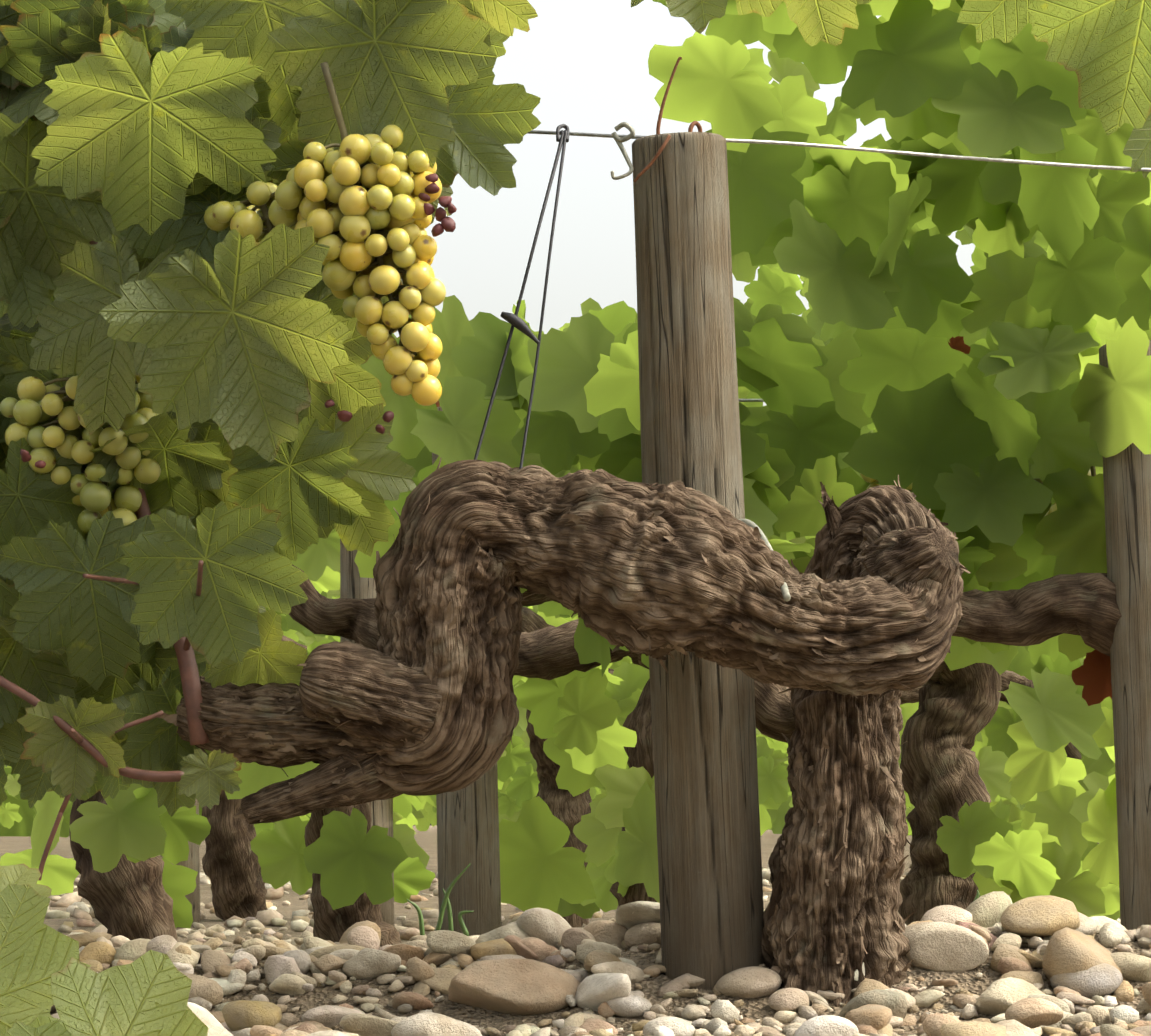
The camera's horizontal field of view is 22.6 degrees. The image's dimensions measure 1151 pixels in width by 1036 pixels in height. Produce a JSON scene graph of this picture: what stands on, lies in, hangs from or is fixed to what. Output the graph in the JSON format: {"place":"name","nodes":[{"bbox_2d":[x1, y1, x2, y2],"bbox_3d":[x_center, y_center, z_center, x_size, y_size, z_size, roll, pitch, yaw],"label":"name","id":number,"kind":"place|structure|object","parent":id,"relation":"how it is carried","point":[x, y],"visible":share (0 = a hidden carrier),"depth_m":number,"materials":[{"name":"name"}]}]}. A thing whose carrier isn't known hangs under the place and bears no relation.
{"place":"outdoors","nodes":[
{"label":"outdoors","id":0,"kind":"place"},
{"bbox_2d":[6,0,974,825],"label":"sky","id":1,"kind":"structure","parent":0,"point":[586,61],"materials":[{"name":"white"}]},
{"bbox_2d":[0,826,1150,1035],"bbox_3d":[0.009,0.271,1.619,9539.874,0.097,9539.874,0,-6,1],"label":"ground","id":2,"kind":"structure","parent":0,"point":[755,1009],"depth_m":1.26,"materials":[{"name":"soil"}]},
{"bbox_2d":[160,799,200,927],"bbox_3d":[-0.451,0.278,3.273,0.057,0.494,0.048,0,-6,1],"label":"post","id":3,"kind":"object","parent":2,"relation":"on","point":[192,862],"visible":0.04,"depth_m":3.25,"materials":[{"name":"wood"}]},
{"bbox_2d":[340,539,394,926],"bbox_3d":[-0.189,0.205,2.615,0.056,0.515,0.048,0,-6,1],"label":"post","id":4,"kind":"object","parent":2,"relation":"on","point":[354,584],"visible":0.02,"depth_m":2.61,"materials":[{"name":"wood"}]},
{"bbox_2d":[432,406,501,935],"bbox_3d":[-0.081,0.164,2.163,0.058,0.499,0.048,0,-6,1],"label":"post","id":5,"kind":"object","parent":2,"relation":"on","point":[467,825],"visible":0.27,"depth_m":2.13,"materials":[{"name":"brown wood"}]},
{"bbox_2d":[739,399,763,401],"bbox_3d":[0.011,-0.090,2.187,1.375,0.011,0.004,0,-6,1],"label":"trellis wire","id":6,"kind":"object","parent":5,"relation":"attached to","point":[750,400],"visible":0.02,"depth_m":2.18,"materials":[{"name":"silver metal"}]},
{"bbox_2d":[0,0,1150,928],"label":"vineyard foliage","id":7,"kind":"object","parent":2,"relation":"on","point":[858,369],"visible":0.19,"depth_m":2.02,"materials":[{"name":"green plant"}]},
{"bbox_2d":[860,470,1090,515],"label":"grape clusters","id":8,"kind":"object","parent":7,"relation":"on","point":[1053,507],"visible":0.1,"depth_m":2.07,"materials":[{"name":"green food"}]},
{"bbox_2d":[69,564,1121,946],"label":"background vine trunks","id":9,"kind":"object","parent":2,"relation":"on","point":[951,718],"visible":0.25,"depth_m":2.49,"materials":[{"name":"brown plant"}]},
{"bbox_2d":[399,336,1111,705],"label":"red leaves","id":10,"kind":"object","parent":9,"relation":"on","point":[1091,674],"visible":0.1,"depth_m":1.88,"materials":[{"name":"red plant"}]},
{"bbox_2d":[45,863,1150,1035],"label":"pebbles","id":11,"kind":"object","parent":2,"relation":"on","point":[503,969],"visible":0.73,"depth_m":1.25,"materials":[{"name":"stone"}]},
{"bbox_2d":[158,458,969,1006],"bbox_3d":[-0.001,0.099,1.226,0.343,0.247,0.142,1,-6,-13],"label":"grapevine trunk","id":12,"kind":"object","parent":11,"relation":"on","point":[848,642],"visible":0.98,"depth_m":1.21,"materials":[{"name":"brown plant"}]},
{"bbox_2d":[474,124,568,468],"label":"twine ties","id":13,"kind":"object","parent":12,"relation":"on","point":[515,320],"visible":1,"depth_m":1.24,"materials":[{"name":"grey metal"}]},
{"bbox_2d":[0,0,1150,1035],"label":"vine leaves","id":14,"kind":"object","parent":12,"relation":"attached to","point":[138,138],"visible":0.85,"depth_m":1.22,"materials":[{"name":"green plant"}]},
{"bbox_2d":[0,241,208,880],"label":"vine shoots","id":15,"kind":"object","parent":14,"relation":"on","point":[189,675],"visible":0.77,"depth_m":1.20,"materials":[{"name":"brown plant"}]},
{"bbox_2d":[39,62,416,510],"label":"grape stems","id":16,"kind":"object","parent":14,"relation":"on","point":[378,260],"visible":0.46,"depth_m":1.20,"materials":[{"name":"green plant"}]},
{"bbox_2d":[0,125,445,532],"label":"grapes","id":17,"kind":"object","parent":16,"relation":"on","point":[354,215],"visible":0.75,"depth_m":1.19,"materials":[{"name":"yellow food"}]},
{"bbox_2d":[20,173,456,468],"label":"shriveled grapes","id":18,"kind":"object","parent":16,"relation":"attached to","point":[447,224],"visible":1,"depth_m":1.18,"materials":[{"name":"purple food"}]},
{"bbox_2d":[739,519,790,600],"bbox_3d":[0.079,0.018,1.222,0.012,0.040,0.068,2,-7,-22],"label":"arm tie wire","id":19,"kind":"object","parent":12,"relation":"on","point":[784,588],"visible":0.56,"depth_m":1.23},
{"bbox_2d":[407,864,979,935],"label":"grass","id":20,"kind":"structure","parent":2,"relation":"on","point":[446,900],"depth_m":1.35,"materials":[{"name":"green"}]},
{"bbox_2d":[632,132,763,989],"bbox_3d":[0.055,0.044,1.282,0.047,0.429,0.087,-3,-7,26],"label":"vine post","id":21,"kind":"object","parent":2,"relation":"on","point":[707,813],"visible":0.79,"depth_m":1.26,"materials":[{"name":"brown wood"}]},
{"bbox_2d":[611,122,634,179],"bbox_3d":[0.021,-0.162,1.273,0.011,0.028,0.012,0,-6,1],"label":"wire hook","id":22,"kind":"object","parent":21,"relation":"on","point":[618,139],"visible":1,"depth_m":1.27,"materials":[{"name":"silver metal"}]},
{"bbox_2d":[634,57,701,181],"bbox_3d":[0.041,-0.177,1.271,0.021,0.060,0.027,-4,-7,31],"label":"rusty staple","id":23,"kind":"object","parent":21,"relation":"attached to","point":[668,137],"visible":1,"depth_m":1.27,"materials":[{"name":"metal"}]},
{"bbox_2d":[527,130,1150,171],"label":"trellis wire","id":24,"kind":"object","parent":21,"relation":"on","point":[875,150],"visible":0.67,"depth_m":1.34,"materials":[{"name":"silver metal"}]},
{"bbox_2d":[1099,340,1150,929],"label":"post","id":25,"kind":"object","parent":2,"relation":"on","point":[1127,485],"visible":0.65,"depth_m":1.82,"materials":[{"name":"brown wood"}]},
{"bbox_2d":[1034,466,1095,483],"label":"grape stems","id":26,"kind":"object","parent":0,"point":[1093,471],"visible":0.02,"depth_m":1.93,"materials":[{"name":"plant"}]}
]}

